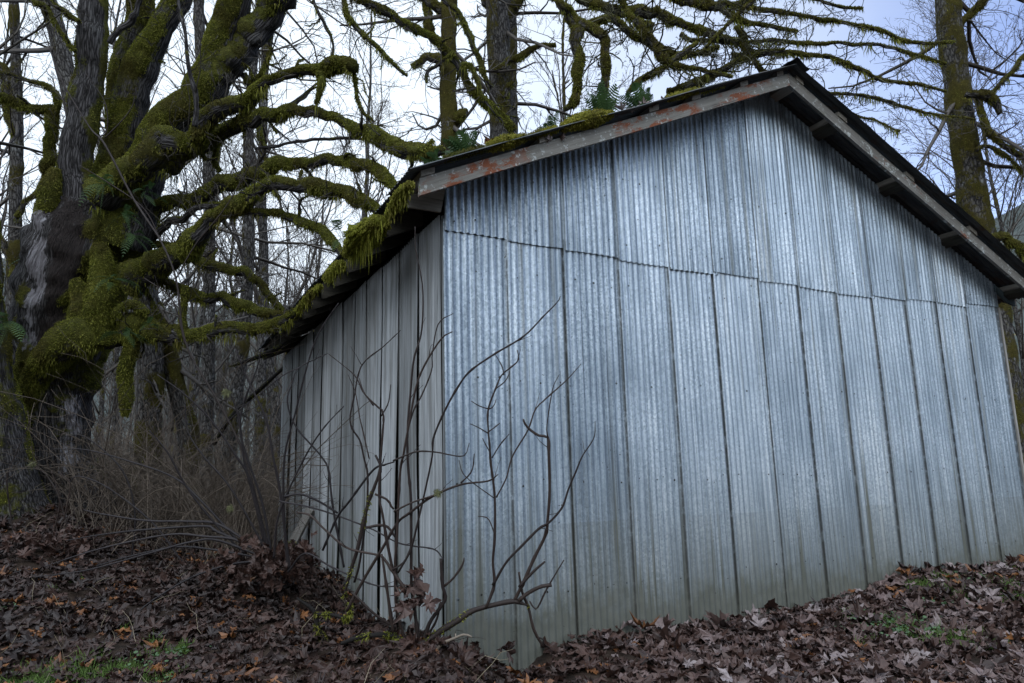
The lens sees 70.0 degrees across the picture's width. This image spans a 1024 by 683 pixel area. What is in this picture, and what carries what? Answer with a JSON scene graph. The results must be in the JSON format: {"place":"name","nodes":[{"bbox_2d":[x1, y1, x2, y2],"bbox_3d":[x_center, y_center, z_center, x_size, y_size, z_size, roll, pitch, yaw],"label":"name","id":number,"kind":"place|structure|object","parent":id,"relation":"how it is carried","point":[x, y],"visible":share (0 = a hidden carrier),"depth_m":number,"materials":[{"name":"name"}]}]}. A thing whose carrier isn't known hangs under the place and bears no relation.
{"place":"outdoors","nodes":[
{"label":"outdoors","id":0,"kind":"place"},
{"bbox_2d":[0,203,1023,682],"bbox_3d":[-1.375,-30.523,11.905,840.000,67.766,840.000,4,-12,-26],"label":"ground","id":1,"kind":"structure","parent":0,"point":[122,647],"depth_m":6.38,"materials":[{"name":"brown plant"}]},
{"bbox_2d":[0,0,63,519],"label":"mossy maple","id":2,"kind":"object","parent":1,"relation":"on","point":[21,482],"visible":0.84,"depth_m":9.26,"materials":[{"name":"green plant"}]},
{"bbox_2d":[0,312,30,346],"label":"fern","id":3,"kind":"object","parent":2,"relation":"attached to","point":[5,319],"visible":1,"depth_m":8.90,"materials":[{"name":"green plant"}]},
{"bbox_2d":[0,7,76,306],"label":"bare tree","id":4,"kind":"object","parent":1,"relation":"on","point":[7,176],"visible":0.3,"depth_m":27.66,"materials":[{"name":"wood"}]},
{"bbox_2d":[4,419,73,551],"bbox_3d":[-5.212,1.619,8.090,0.691,1.491,0.410,4,-12,-26],"label":"shrub","id":5,"kind":"object","parent":1,"relation":"on","point":[57,490],"visible":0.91,"depth_m":8.10,"materials":[{"name":"brown plant"}]},
{"bbox_2d":[28,461,36,467],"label":"lichen tuft","id":6,"kind":"object","parent":5,"relation":"attached to","point":[32,464],"visible":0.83,"depth_m":8.19,"materials":[{"name":"green plant"}]},
{"bbox_2d":[0,0,105,161],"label":"bare tree","id":7,"kind":"object","parent":1,"relation":"on","point":[65,69],"visible":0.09,"depth_m":14.34,"materials":[{"name":"wood"}]},
{"bbox_2d":[0,3,110,309],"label":"bare tree","id":8,"kind":"object","parent":1,"relation":"on","point":[15,127],"visible":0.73,"depth_m":15.90,"materials":[{"name":"wood"}]},
{"bbox_2d":[3,43,113,224],"bbox_3d":[-11.948,-2.017,19.556,3.848,13.385,4.428,1,-11,-13],"label":"bare tree","id":9,"kind":"object","parent":1,"relation":"on","point":[57,144],"visible":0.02,"depth_m":20.54,"materials":[{"name":"wood"}]},
{"bbox_2d":[2,46,181,372],"bbox_3d":[-13.261,-2.564,23.024,5.336,15.987,4.241,5,-13,-33],"label":"bare tree","id":10,"kind":"object","parent":1,"relation":"on","point":[95,151],"visible":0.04,"depth_m":23.54,"materials":[{"name":"wood"}]},
{"bbox_2d":[0,90,188,468],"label":"bare tree","id":11,"kind":"object","parent":1,"relation":"on","point":[115,384],"visible":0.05,"depth_m":24.62,"materials":[{"name":"wood"}]},
{"bbox_2d":[0,0,224,322],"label":"bare tree","id":12,"kind":"object","parent":1,"relation":"on","point":[153,88],"visible":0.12,"depth_m":21.14,"materials":[{"name":"wood"}]},
{"bbox_2d":[92,352,136,454],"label":"bare tree","id":13,"kind":"object","parent":1,"relation":"on","point":[101,395],"visible":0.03,"depth_m":34.48,"materials":[{"name":"wood"}]},
{"bbox_2d":[92,312,136,441],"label":"bare tree","id":14,"kind":"object","parent":1,"relation":"on","point":[113,351],"visible":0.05,"depth_m":40.30,"materials":[{"name":"wood"}]},
{"bbox_2d":[0,103,266,519],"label":"bare tree","id":15,"kind":"object","parent":1,"relation":"on","point":[174,370],"visible":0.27,"depth_m":13.66,"materials":[{"name":"wood"}]},
{"bbox_2d":[1,108,270,510],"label":"bare tree","id":16,"kind":"object","parent":1,"relation":"on","point":[155,382],"visible":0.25,"depth_m":13.31,"materials":[{"name":"wood"}]},
{"bbox_2d":[30,0,262,518],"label":"bare tree","id":17,"kind":"object","parent":1,"relation":"on","point":[178,295],"visible":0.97,"depth_m":8.24,"materials":[{"name":"brown plant"}]},
{"bbox_2d":[134,309,186,435],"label":"bare tree","id":18,"kind":"object","parent":1,"relation":"on","point":[165,394],"visible":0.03,"depth_m":45.95,"materials":[{"name":"wood"}]},
{"bbox_2d":[135,301,190,431],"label":"bare tree","id":19,"kind":"object","parent":1,"relation":"on","point":[166,387],"visible":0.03,"depth_m":53.04,"materials":[{"name":"wood"}]},
{"bbox_2d":[0,283,374,564],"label":"undergrowth","id":20,"kind":"object","parent":1,"relation":"on","point":[166,505],"visible":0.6,"depth_m":9.57,"materials":[{"name":"brown plant"}]},
{"bbox_2d":[164,271,217,417],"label":"bare tree","id":21,"kind":"object","parent":1,"relation":"on","point":[194,353],"visible":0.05,"depth_m":55.62,"materials":[{"name":"wood"}]},
{"bbox_2d":[157,160,231,458],"bbox_3d":[-13.923,-1.825,30.118,5.324,17.257,4.737,3,-17,-11],"label":"bare tree","id":22,"kind":"object","parent":1,"relation":"on","point":[187,284],"visible":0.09,"depth_m":30.69,"materials":[{"name":"wood"}]},
{"bbox_2d":[95,48,296,410],"bbox_3d":[-9.408,-2.131,22.990,5.389,15.110,4.909,-3,-11,9],"label":"bare tree","id":23,"kind":"object","parent":1,"relation":"on","point":[194,391],"visible":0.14,"depth_m":22.63,"materials":[{"name":"wood"}]},
{"bbox_2d":[181,253,252,455],"bbox_3d":[-15.830,1.440,40.223,4.052,14.575,5.899,-14,-16,49],"label":"bare tree","id":24,"kind":"object","parent":1,"relation":"on","point":[221,372],"visible":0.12,"depth_m":39.26,"materials":[{"name":"wood"}]},
{"bbox_2d":[94,0,350,489],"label":"bare tree","id":25,"kind":"object","parent":1,"relation":"on","point":[199,22],"visible":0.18,"depth_m":17.88,"materials":[{"name":"wood"}]},
{"bbox_2d":[183,137,281,414],"bbox_3d":[-13.090,-1.813,33.690,4.845,18.448,5.455,-6,-11,21],"label":"bare tree","id":26,"kind":"object","parent":1,"relation":"on","point":[219,373],"visible":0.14,"depth_m":33.27,"materials":[{"name":"wood"}]},
{"bbox_2d":[180,140,297,394],"bbox_3d":[-10.738,-1.776,27.446,4.377,16.049,5.261,5,-12,-30],"label":"bare tree","id":27,"kind":"object","parent":1,"relation":"on","point":[227,352],"visible":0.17,"depth_m":26.84,"materials":[{"name":"wood"}]},
{"bbox_2d":[36,303,442,610],"bbox_3d":[-2.709,1.238,7.145,5.371,2.771,1.619,-6,-11,21],"label":"shrub","id":28,"kind":"object","parent":1,"relation":"on","point":[265,538],"visible":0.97,"depth_m":7.14,"materials":[{"name":"plant"}]},
{"bbox_2d":[221,388,232,397],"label":"lichen tuft","id":29,"kind":"object","parent":28,"relation":"hanging from","point":[226,393],"visible":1,"depth_m":6.99,"materials":[{"name":"green plant"}]},
{"bbox_2d":[225,504,233,512],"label":"lichen tuft","id":30,"kind":"object","parent":28,"relation":"attached to","point":[230,508],"visible":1,"depth_m":7.08,"materials":[{"name":"green plant"}]},
{"bbox_2d":[212,366,282,445],"bbox_3d":[-5.720,1.381,15.811,2.714,1.613,0.206,-9,-13,36],"label":"fallen branch","id":31,"kind":"object","parent":1,"relation":"on","point":[262,386],"visible":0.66,"depth_m":15.66,"materials":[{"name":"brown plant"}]},
{"bbox_2d":[164,0,331,517],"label":"bare tree","id":32,"kind":"object","parent":1,"relation":"on","point":[242,346],"visible":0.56,"depth_m":16.89,"materials":[{"name":"wood"}]},
{"bbox_2d":[227,254,283,494],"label":"bare tree","id":33,"kind":"object","parent":1,"relation":"on","point":[245,436],"visible":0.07,"depth_m":60.23,"materials":[{"name":"wood"}]},
{"bbox_2d":[2,482,512,682],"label":"dry stalks","id":34,"kind":"object","parent":1,"relation":"on","point":[196,617],"visible":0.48,"depth_m":6.02,"materials":[{"name":"plant"}]},
{"bbox_2d":[226,171,290,466],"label":"bare tree","id":35,"kind":"object","parent":1,"relation":"on","point":[256,286],"visible":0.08,"depth_m":52.67,"materials":[{"name":"wood"}]},
{"bbox_2d":[0,0,532,520],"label":"mossy maple","id":36,"kind":"object","parent":1,"relation":"on","point":[70,244],"visible":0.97,"depth_m":9.81,"materials":[{"name":"green plant"}]},
{"bbox_2d":[78,174,113,211],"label":"fern","id":37,"kind":"object","parent":36,"relation":"attached to","point":[104,177],"visible":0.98,"depth_m":9.30,"materials":[{"name":"green plant"}]},
{"bbox_2d":[90,274,145,297],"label":"fern","id":38,"kind":"object","parent":36,"relation":"attached to","point":[123,279],"visible":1,"depth_m":9.29,"materials":[{"name":"green plant"}]},
{"bbox_2d":[105,204,143,245],"bbox_3d":[-4.926,-1.490,9.308,0.448,0.633,0.431,4,-12,-26],"label":"fern","id":39,"kind":"object","parent":36,"relation":"attached to","point":[126,215],"visible":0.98,"depth_m":9.38,"materials":[{"name":"green plant"}]},
{"bbox_2d":[98,327,152,348],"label":"fern","id":40,"kind":"object","parent":36,"relation":"attached to","point":[127,330],"visible":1,"depth_m":9.44,"materials":[{"name":"green plant"}]},
{"bbox_2d":[121,229,159,257],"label":"fern","id":41,"kind":"object","parent":36,"relation":"attached to","point":[129,237],"visible":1,"depth_m":9.34,"materials":[{"name":"green plant"}]},
{"bbox_2d":[132,181,167,206],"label":"fern","id":42,"kind":"object","parent":36,"relation":"attached to","point":[151,184],"visible":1,"depth_m":9.39,"materials":[{"name":"green plant"}]},
{"bbox_2d":[141,317,165,332],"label":"fern","id":43,"kind":"object","parent":36,"relation":"attached to","point":[150,318],"visible":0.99,"depth_m":9.60,"materials":[{"name":"green plant"}]},
{"bbox_2d":[237,192,308,481],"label":"bare tree","id":44,"kind":"object","parent":1,"relation":"on","point":[268,405],"visible":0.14,"depth_m":40.86,"materials":[{"name":"wood"}]},
{"bbox_2d":[182,0,364,506],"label":"bare tree","id":45,"kind":"object","parent":1,"relation":"on","point":[272,387],"visible":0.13,"depth_m":25.32,"materials":[{"name":"wood"}]},
{"bbox_2d":[254,191,316,387],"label":"bare tree","id":46,"kind":"object","parent":1,"relation":"on","point":[287,273],"visible":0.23,"depth_m":33.14,"materials":[{"name":"wood"}]},
{"bbox_2d":[182,0,408,506],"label":"bare tree","id":47,"kind":"object","parent":1,"relation":"on","point":[262,227],"visible":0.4,"depth_m":19.90,"materials":[{"name":"wood"}]},
{"bbox_2d":[288,507,314,549],"bbox_3d":[-3.174,2.860,10.624,0.115,0.889,1.067,8,-14,-43],"label":"wooden stake","id":48,"kind":"object","parent":1,"relation":"on","point":[296,536],"visible":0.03,"depth_m":10.51,"materials":[{"name":"grey wood"}]},
{"bbox_2d":[256,192,349,334],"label":"bare tree","id":49,"kind":"object","parent":1,"relation":"on","point":[315,268],"visible":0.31,"depth_m":23.17,"materials":[{"name":"wood"}]},
{"bbox_2d":[284,232,332,295],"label":"bare tree","id":50,"kind":"object","parent":1,"relation":"on","point":[305,258],"visible":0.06,"depth_m":62.61,"materials":[{"name":"wood"}]},
{"bbox_2d":[279,125,359,335],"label":"bare tree","id":51,"kind":"object","parent":1,"relation":"on","point":[319,253],"visible":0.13,"depth_m":45.95,"materials":[{"name":"wood"}]},
{"bbox_2d":[270,7,399,283],"bbox_3d":[-5.141,-2.591,23.860,5.401,16.434,4.503,-2,-11,3],"label":"bare tree","id":52,"kind":"object","parent":1,"relation":"on","point":[371,114],"visible":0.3,"depth_m":24.26,"materials":[{"name":"wood"}]},
{"bbox_2d":[284,0,438,296],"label":"bare tree","id":53,"kind":"object","parent":1,"relation":"on","point":[367,148],"visible":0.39,"depth_m":29.97,"materials":[{"name":"wood"}]},
{"bbox_2d":[340,631,402,644],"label":"fallen branch","id":54,"kind":"object","parent":1,"relation":"on","point":[387,635],"visible":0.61,"depth_m":5.43,"materials":[{"name":"green wood"}]},
{"bbox_2d":[297,227,560,637],"bbox_3d":[-0.635,0.689,5.423,2.129,3.051,0.534,-4,-11,11],"label":"shrub","id":55,"kind":"object","parent":1,"relation":"on","point":[361,537],"visible":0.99,"depth_m":5.39,"materials":[{"name":"brown plant"}]},
{"bbox_2d":[389,563,441,624],"bbox_3d":[-0.718,1.809,5.279,0.326,0.398,0.324,-5,-11,20],"label":"leaf clump","id":56,"kind":"object","parent":55,"relation":"attached to","point":[420,587],"visible":1,"depth_m":5.29,"materials":[{"name":"brown plant"}]},
{"bbox_2d":[433,489,442,499],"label":"lichen tuft","id":57,"kind":"object","parent":55,"relation":"attached to","point":[437,493],"visible":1,"depth_m":5.24,"materials":[{"name":"green plant"}]},
{"bbox_2d":[334,0,549,157],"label":"bare tree","id":58,"kind":"object","parent":1,"relation":"on","point":[452,117],"visible":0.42,"depth_m":16.85,"materials":[{"name":"wood"}]},
{"bbox_2d":[437,633,471,650],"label":"fallen branch","id":59,"kind":"object","parent":1,"relation":"on","point":[450,639],"visible":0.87,"depth_m":5.19,"materials":[{"name":"wood"}]},
{"bbox_2d":[401,0,594,164],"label":"bare tree","id":60,"kind":"object","parent":1,"relation":"on","point":[502,14],"visible":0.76,"depth_m":18.73,"materials":[{"name":"wood"}]},
{"bbox_2d":[1,571,1011,681],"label":"clover","id":61,"kind":"object","parent":1,"relation":"on","point":[871,623],"visible":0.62,"depth_m":6.45,"materials":[{"name":"green plant"}]},
{"bbox_2d":[418,346,595,647],"bbox_3d":[-0.079,1.143,5.301,1.358,2.154,0.524,-1,-11,-1],"label":"shrub","id":62,"kind":"object","parent":1,"relation":"on","point":[450,624],"visible":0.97,"depth_m":5.30,"materials":[{"name":"brown plant"}]},
{"bbox_2d":[3,176,1019,497],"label":"distant woods","id":63,"kind":"object","parent":1,"relation":"on","point":[171,416],"visible":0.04,"depth_m":40.48,"materials":[{"name":"plant"}]},
{"bbox_2d":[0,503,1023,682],"bbox_3d":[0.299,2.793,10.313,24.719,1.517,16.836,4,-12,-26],"label":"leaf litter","id":64,"kind":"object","parent":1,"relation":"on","point":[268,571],"visible":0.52,"depth_m":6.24,"materials":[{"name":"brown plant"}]},
{"bbox_2d":[0,559,1023,682],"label":"grass","id":65,"kind":"structure","parent":1,"relation":"on","point":[37,678],"depth_m":5.75,"materials":[{"name":"green plant"}]},
{"bbox_2d":[517,20,600,124],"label":"bare tree","id":66,"kind":"object","parent":1,"relation":"on","point":[548,93],"visible":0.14,"depth_m":29.57,"materials":[{"name":"wood"}]},
{"bbox_2d":[519,0,651,131],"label":"bare tree","id":67,"kind":"object","parent":1,"relation":"on","point":[564,96],"visible":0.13,"depth_m":25.61,"materials":[{"name":"wood"}]},
{"bbox_2d":[257,56,1023,674],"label":"shed","id":68,"kind":"structure","parent":1,"relation":"on","point":[769,324],"depth_m":7.53,"materials":[{"name":"grey metal"}]},
{"bbox_2d":[229,342,286,367],"bbox_3d":[-4.083,0.220,11.762,0.891,0.458,0.134,1,-11,-13],"label":"rotten plank","id":69,"kind":"object","parent":68,"relation":"attached to","point":[274,349],"visible":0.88,"depth_m":11.77,"materials":[{"name":"brown wood"}]},
{"bbox_2d":[286,283,323,325],"bbox_3d":[-2.723,-0.423,9.468,0.166,0.231,2.217,4,-12,-26],"label":"moss cushion","id":70,"kind":"object","parent":68,"relation":"on","point":[307,298],"visible":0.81,"depth_m":9.12,"materials":[{"name":"green plant"}]},
{"bbox_2d":[321,260,347,286],"bbox_3d":[-1.934,-0.719,7.934,0.185,0.235,0.774,4,-12,-26],"label":"moss cushion","id":71,"kind":"object","parent":68,"relation":"attached to","point":[334,269],"visible":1,"depth_m":7.81,"materials":[{"name":"green plant"}]},
{"bbox_2d":[332,219,358,250],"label":"fern","id":72,"kind":"object","parent":68,"relation":"attached to","point":[338,222],"visible":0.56,"depth_m":7.27,"materials":[{"name":"green plant"}]},
{"bbox_2d":[340,212,391,269],"bbox_3d":[-1.393,-0.844,6.811,0.380,0.519,1.229,4,-12,-26],"label":"moss cushion","id":73,"kind":"object","parent":68,"relation":"on","point":[365,237],"visible":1,"depth_m":6.68,"materials":[{"name":"green plant"}]},
{"bbox_2d":[384,180,419,224],"bbox_3d":[-0.898,-1.111,5.873,0.157,0.273,0.642,4,-12,-26],"label":"moss cushion","id":74,"kind":"object","parent":68,"relation":"attached to","point":[400,196],"visible":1,"depth_m":5.85,"materials":[{"name":"green plant"}]},
{"bbox_2d":[419,148,441,162],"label":"fern","id":75,"kind":"object","parent":68,"relation":"on","point":[432,155],"visible":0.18,"depth_m":6.33,"materials":[{"name":"green plant"}]},
{"bbox_2d":[441,127,477,164],"bbox_3d":[-0.418,-1.709,6.487,0.508,0.379,0.414,4,-12,-26],"label":"fern","id":76,"kind":"object","parent":68,"relation":"on","point":[457,144],"visible":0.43,"depth_m":6.39,"materials":[{"name":"green plant"}]},
{"bbox_2d":[442,144,486,163],"bbox_3d":[-0.397,-1.565,6.093,0.415,0.231,0.123,4,-12,-26],"label":"moss cushion","id":77,"kind":"object","parent":68,"relation":"on","point":[470,148],"visible":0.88,"depth_m":6.07,"materials":[{"name":"green plant"}]},
{"bbox_2d":[483,135,493,143],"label":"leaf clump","id":78,"kind":"object","parent":68,"relation":"on","point":[487,139],"visible":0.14,"depth_m":6.71,"materials":[{"name":"plant"}]},
{"bbox_2d":[485,132,527,153],"bbox_3d":[-0.053,-1.713,6.309,0.411,0.245,0.217,4,-12,-26],"label":"moss cushion","id":79,"kind":"object","parent":68,"relation":"on","point":[506,146],"visible":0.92,"depth_m":6.25,"materials":[{"name":"green plant"}]},
{"bbox_2d":[525,125,559,141],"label":"moss cushion","id":80,"kind":"object","parent":68,"relation":"on","point":[542,135],"visible":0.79,"depth_m":6.49,"materials":[{"name":"green plant"}]},
{"bbox_2d":[544,134,552,142],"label":"dead leaf","id":81,"kind":"object","parent":68,"relation":"on","point":[549,137],"visible":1,"depth_m":6.52,"materials":[{"name":"brown plant"}]},
{"bbox_2d":[539,111,559,138],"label":"fern","id":82,"kind":"object","parent":68,"relation":"attached to","point":[549,123],"visible":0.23,"depth_m":6.77,"materials":[{"name":"green plant"}]},
{"bbox_2d":[559,108,613,132],"bbox_3d":[0.690,-2.036,6.755,0.597,0.343,0.254,4,-12,-26],"label":"moss cushion","id":83,"kind":"object","parent":68,"relation":"on","point":[587,116],"visible":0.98,"depth_m":6.68,"materials":[{"name":"green plant"}]},
{"bbox_2d":[582,78,619,111],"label":"fern","id":84,"kind":"object","parent":68,"relation":"on","point":[599,100],"visible":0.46,"depth_m":7.15,"materials":[{"name":"green plant"}]},
{"bbox_2d":[615,100,626,109],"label":"dead leaf","id":85,"kind":"object","parent":68,"relation":"on","point":[621,106],"visible":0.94,"depth_m":6.96,"materials":[{"name":"plant"}]},
{"bbox_2d":[618,81,653,108],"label":"fern","id":86,"kind":"object","parent":68,"relation":"on","point":[638,96],"visible":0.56,"depth_m":7.39,"materials":[{"name":"green plant"}]},
{"bbox_2d":[665,86,701,102],"bbox_3d":[1.722,-2.486,7.360,0.465,0.260,0.146,4,-12,-26],"label":"moss cushion","id":87,"kind":"object","parent":68,"relation":"on","point":[689,94],"visible":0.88,"depth_m":7.33,"materials":[{"name":"green plant"}]},
{"bbox_2d":[701,81,725,94],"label":"moss cushion","id":88,"kind":"object","parent":68,"relation":"on","point":[708,91],"visible":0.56,"depth_m":7.65,"materials":[{"name":"green plant"}]},
{"bbox_2d":[390,0,978,178],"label":"mossy maple","id":89,"kind":"object","parent":1,"relation":"on","point":[668,58],"visible":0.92,"depth_m":11.47,"materials":[{"name":"plant"}]},
{"bbox_2d":[828,0,1023,461],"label":"bare tree","id":90,"kind":"object","parent":1,"relation":"on","point":[971,191],"visible":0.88,"depth_m":15.24,"materials":[{"name":"wood"}]},
{"bbox_2d":[868,0,1023,327],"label":"bare tree","id":91,"kind":"object","parent":1,"relation":"on","point":[891,119],"visible":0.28,"depth_m":22.80,"materials":[{"name":"wood"}]},
{"bbox_2d":[881,0,1023,389],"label":"bare tree","id":92,"kind":"object","parent":1,"relation":"on","point":[1018,331],"visible":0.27,"depth_m":24.55,"materials":[{"name":"wood"}]},
{"bbox_2d":[893,39,1023,308],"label":"bare tree","id":93,"kind":"object","parent":1,"relation":"on","point":[978,129],"visible":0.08,"depth_m":30.23,"materials":[{"name":"wood"}]},
{"bbox_2d":[0,0,1023,307],"label":"sky","id":94,"kind":"structure","parent":0,"point":[874,13],"materials":[{"name":"white"}]}
]}

